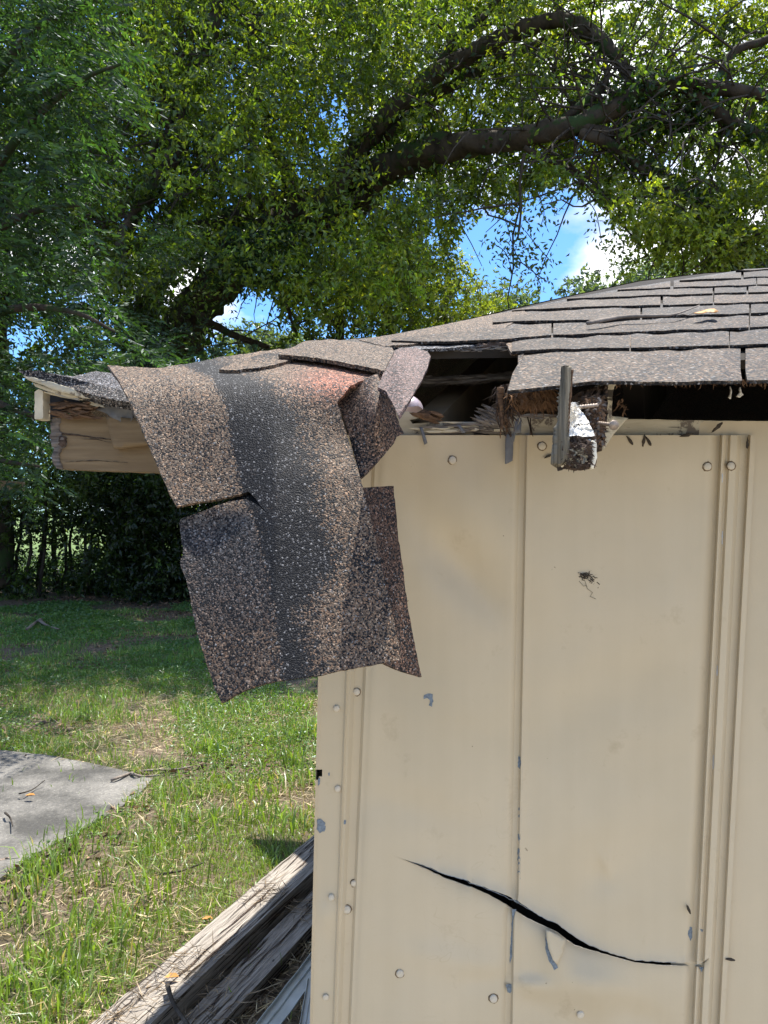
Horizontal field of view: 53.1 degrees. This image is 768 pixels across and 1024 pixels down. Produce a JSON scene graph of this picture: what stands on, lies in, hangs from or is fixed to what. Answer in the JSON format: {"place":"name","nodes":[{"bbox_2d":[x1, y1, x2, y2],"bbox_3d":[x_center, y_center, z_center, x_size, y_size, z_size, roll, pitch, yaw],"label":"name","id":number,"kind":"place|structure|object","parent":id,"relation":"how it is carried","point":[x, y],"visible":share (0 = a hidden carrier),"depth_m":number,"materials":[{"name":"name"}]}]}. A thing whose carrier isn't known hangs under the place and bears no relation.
{"place":"outdoors","nodes":[
{"label":"outdoors","id":0,"kind":"place"},
{"bbox_2d":[0,515,317,1023],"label":"ground","id":1,"kind":"structure","parent":0,"point":[29,652],"depth_m":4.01,"materials":[{"name":"green plant"}]},
{"bbox_2d":[0,481,24,490],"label":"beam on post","id":2,"kind":"structure","parent":1,"relation":"on","point":[14,482],"depth_m":7.57,"materials":[{"name":"wood"}]},
{"bbox_2d":[0,440,29,597],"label":"understory shrub","id":3,"kind":"object","parent":1,"relation":"on","point":[19,526],"visible":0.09,"depth_m":13.91,"materials":[{"name":"green plant"}]},
{"bbox_2d":[0,455,84,600],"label":"understory shrub","id":4,"kind":"object","parent":1,"relation":"on","point":[41,572],"visible":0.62,"depth_m":14.07,"materials":[{"name":"green plant"}]},
{"bbox_2d":[26,618,59,630],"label":"fallen branch","id":5,"kind":"object","parent":1,"relation":"on","point":[39,620],"visible":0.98,"depth_m":10.53,"materials":[{"name":"grey wood"}]},
{"bbox_2d":[11,470,110,598],"bbox_3d":[-6.541,0.451,15.626,2.487,3.007,3.794,0,0,-29],"label":"understory shrub","id":6,"kind":"object","parent":1,"relation":"on","point":[65,565],"visible":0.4,"depth_m":14.83,"materials":[{"name":"green plant"}]},
{"bbox_2d":[0,750,151,881],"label":"concrete slab","id":7,"kind":"structure","parent":1,"relation":"on","point":[60,800],"depth_m":4.28,"materials":[{"name":"grey concrete"}]},
{"bbox_2d":[4,812,12,826],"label":"fallen branch","id":8,"kind":"object","parent":7,"relation":"on","point":[7,814],"visible":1,"depth_m":3.92,"materials":[{"name":"wood"}]},
{"bbox_2d":[18,780,44,793],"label":"fallen branch","id":9,"kind":"object","parent":7,"relation":"on","point":[31,789],"visible":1,"depth_m":4.29,"materials":[{"name":"brown wood"}]},
{"bbox_2d":[111,766,191,781],"bbox_3d":[-1.391,1.570,4.619,0.468,0.036,0.163,0,0,-15],"label":"fallen branch","id":10,"kind":"object","parent":7,"relation":"on","point":[127,774],"visible":0.91,"depth_m":4.58,"materials":[{"name":"wood"}]},
{"bbox_2d":[0,553,188,602],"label":"ivy","id":11,"kind":"object","parent":1,"relation":"on","point":[131,598],"visible":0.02,"depth_m":14.69,"materials":[{"name":"green plant"}]},
{"bbox_2d":[38,471,172,602],"bbox_3d":[-5.315,0.336,14.786,3.405,3.350,3.668,0,0,0],"label":"understory shrub","id":12,"kind":"object","parent":1,"relation":"on","point":[77,522],"visible":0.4,"depth_m":13.99,"materials":[{"name":"green plant"}]},
{"bbox_2d":[0,0,217,529],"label":"feathery leaved tree","id":13,"kind":"object","parent":1,"relation":"on","point":[50,155],"visible":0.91,"depth_m":5.72,"materials":[{"name":"green plant"}]},
{"bbox_2d":[71,471,204,607],"bbox_3d":[-4.449,0.392,14.194,2.594,3.244,3.970,0,0,-14],"label":"understory shrub","id":14,"kind":"object","parent":1,"relation":"on","point":[115,543],"visible":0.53,"depth_m":13.32,"materials":[{"name":"green plant"}]},
{"bbox_2d":[0,671,316,1023],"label":"straw","id":15,"kind":"object","parent":1,"relation":"on","point":[136,819],"visible":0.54,"depth_m":3.65,"materials":[{"name":"beige plant"}]},
{"bbox_2d":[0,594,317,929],"bbox_3d":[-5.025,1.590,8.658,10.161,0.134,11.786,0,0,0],"label":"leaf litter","id":16,"kind":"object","parent":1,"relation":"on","point":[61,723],"visible":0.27,"depth_m":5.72,"materials":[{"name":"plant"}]},
{"bbox_2d":[99,473,222,603],"bbox_3d":[-3.828,0.296,14.587,2.583,3.261,3.702,0,0,-10],"label":"understory shrub","id":17,"kind":"object","parent":1,"relation":"on","point":[154,548],"visible":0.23,"depth_m":13.44,"materials":[{"name":"green plant"}]},
{"bbox_2d":[0,0,342,587],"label":"shade tree","id":18,"kind":"object","parent":1,"relation":"on","point":[6,558],"visible":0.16,"depth_m":12.27,"materials":[{"name":"green plant"}]},
{"bbox_2d":[159,861,204,875],"bbox_3d":[-0.882,1.565,3.360,0.200,0.027,0.039,0,0,-36],"label":"fallen branch","id":19,"kind":"object","parent":1,"relation":"on","point":[171,872],"visible":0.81,"depth_m":3.35,"materials":[{"name":"brown wood"}]},
{"bbox_2d":[137,484,230,594],"bbox_3d":[-3.112,0.344,14.366,3.158,3.551,3.767,0,0,0],"label":"understory shrub","id":20,"kind":"object","parent":1,"relation":"on","point":[176,547],"visible":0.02,"depth_m":13.26,"materials":[{"name":"green plant"}]},
{"bbox_2d":[88,864,312,1023],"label":"straw","id":21,"kind":"object","parent":1,"relation":"on","point":[177,968],"visible":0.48,"depth_m":2.44,"materials":[{"name":"plant"}]},
{"bbox_2d":[91,835,313,1023],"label":"landscape timber","id":22,"kind":"object","parent":1,"relation":"on","point":[240,925],"visible":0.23,"depth_m":2.66,"materials":[{"name":"wood"}]},
{"bbox_2d":[165,973,177,977],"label":"dry leaf","id":23,"kind":"object","parent":22,"relation":"on","point":[173,975],"visible":1,"depth_m":2.43,"materials":[{"name":"orange plant"}]},
{"bbox_2d":[165,983,189,1023],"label":"fallen branch","id":24,"kind":"object","parent":22,"relation":"on","point":[180,1014],"visible":1,"depth_m":2.28,"materials":[{"name":"wood"}]},
{"bbox_2d":[177,891,312,1023],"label":"landscape timber","id":25,"kind":"object","parent":1,"relation":"on","point":[285,936],"visible":0.2,"depth_m":2.58,"materials":[{"name":"wood"}]},
{"bbox_2d":[7,312,490,558],"bbox_3d":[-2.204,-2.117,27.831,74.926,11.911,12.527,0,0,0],"label":"tree","id":26,"kind":"object","parent":1,"relation":"on","point":[246,350],"visible":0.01,"depth_m":26.90,"materials":[{"name":"green plant"}]},
{"bbox_2d":[214,317,327,355],"bbox_3d":[-5.363,-3.721,33.193,7.354,10.668,8.748,0,0,0],"label":"distant tree","id":27,"kind":"object","parent":1,"relation":"on","point":[268,334],"visible":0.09,"depth_m":31.59,"materials":[{"name":"green plant"}]},
{"bbox_2d":[253,207,479,350],"bbox_3d":[-0.429,-2.483,15.350,4.751,8.327,4.111,0,0,0],"label":"slender tree","id":28,"kind":"object","parent":1,"relation":"on","point":[415,315],"visible":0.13,"depth_m":14.58,"materials":[{"name":"green plant"}]},
{"bbox_2d":[5,0,767,590],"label":"spreading tree","id":29,"kind":"object","parent":1,"relation":"on","point":[355,180],"visible":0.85,"depth_m":9.75,"materials":[{"name":"green plant"}]},
{"bbox_2d":[19,268,767,1023],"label":"shed","id":30,"kind":"structure","parent":1,"relation":"on","point":[541,790],"depth_m":1.05,"materials":[{"name":"beige metal"}]},
{"bbox_2d":[256,953,310,1023],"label":"metal trim","id":31,"kind":"structure","parent":30,"relation":"attached to","point":[281,1007],"depth_m":2.17,"materials":[{"name":"grey metal"}]},
{"bbox_2d":[300,978,310,1023],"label":"metal trim","id":32,"kind":"structure","parent":30,"relation":"attached to","point":[305,1016],"depth_m":2.12,"materials":[{"name":"grey metal"}]},
{"bbox_2d":[405,396,422,412],"bbox_3d":[0.031,-0.140,0.985,0.038,0.018,0.060,0,0,0],"label":"plastic cap","id":33,"kind":"object","parent":30,"relation":"attached to","point":[415,405],"visible":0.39,"depth_m":0.97,"materials":[{"name":"white plastic"}]},
{"bbox_2d":[578,571,599,598],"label":"cobweb clump","id":34,"kind":"object","parent":30,"relation":"attached to","point":[585,576],"visible":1,"depth_m":1.05,"materials":[{"name":"grey"}]},
{"bbox_2d":[586,305,699,324],"bbox_3d":[0.443,-0.322,1.228,0.303,0.079,0.063,0,0,-35],"label":"fallen twig","id":35,"kind":"object","parent":30,"relation":"on","point":[600,320],"visible":1,"depth_m":1.22,"materials":[{"name":"wood"}]},
{"bbox_2d":[680,433,693,436],"bbox_3d":[0.412,-0.105,1.046,0.019,0.006,0.003,0,0,0],"label":"winged seed","id":36,"kind":"object","parent":30,"relation":"attached to","point":[686,435],"visible":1,"depth_m":1.05,"materials":[{"name":"brown plant"}]},
{"bbox_2d":[694,309,717,313],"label":"dry leaf","id":37,"kind":"object","parent":30,"relation":"on","point":[708,310],"visible":1,"depth_m":1.25,"materials":[{"name":"beige plant"}]},
{"bbox_2d":[711,422,722,432],"bbox_3d":[0.454,-0.115,1.047,0.015,0.015,0.003,0,0,0],"label":"winged seed","id":38,"kind":"object","parent":30,"relation":"attached to","point":[718,426],"visible":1,"depth_m":1.05,"materials":[{"name":"brown plant"}]},
{"bbox_2d":[370,215,518,335],"bbox_3d":[1.354,-2.655,17.366,4.211,8.713,4.353,0,0,0],"label":"lime green tree","id":39,"kind":"object","parent":1,"relation":"on","point":[487,305],"visible":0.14,"depth_m":16.85,"materials":[{"name":"green plant"}]},
{"bbox_2d":[456,271,545,321],"bbox_3d":[5.563,-4.855,36.051,6.117,12.993,8.598,0,0,0],"label":"distant tree","id":40,"kind":"object","parent":1,"relation":"on","point":[515,298],"visible":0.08,"depth_m":34.61,"materials":[{"name":"green plant"}]},
{"bbox_2d":[550,238,689,299],"bbox_3d":[11.111,-5.346,33.866,8.512,13.932,8.929,0,0,0],"label":"distant tree","id":41,"kind":"object","parent":1,"relation":"on","point":[639,275],"visible":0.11,"depth_m":32.80,"materials":[{"name":"green plant"}]},
{"bbox_2d":[634,241,732,277],"bbox_3d":[15.414,-6.047,35.986,8.511,15.282,10.574,0,0,25],"label":"distant tree","id":42,"kind":"object","parent":1,"relation":"on","point":[687,263],"depth_m":36.15,"materials":[{"name":"green plant"}]},
{"bbox_2d":[0,0,767,514],"label":"sky","id":43,"kind":"structure","parent":0,"point":[571,238],"materials":[{"name":"blue"}]}
]}

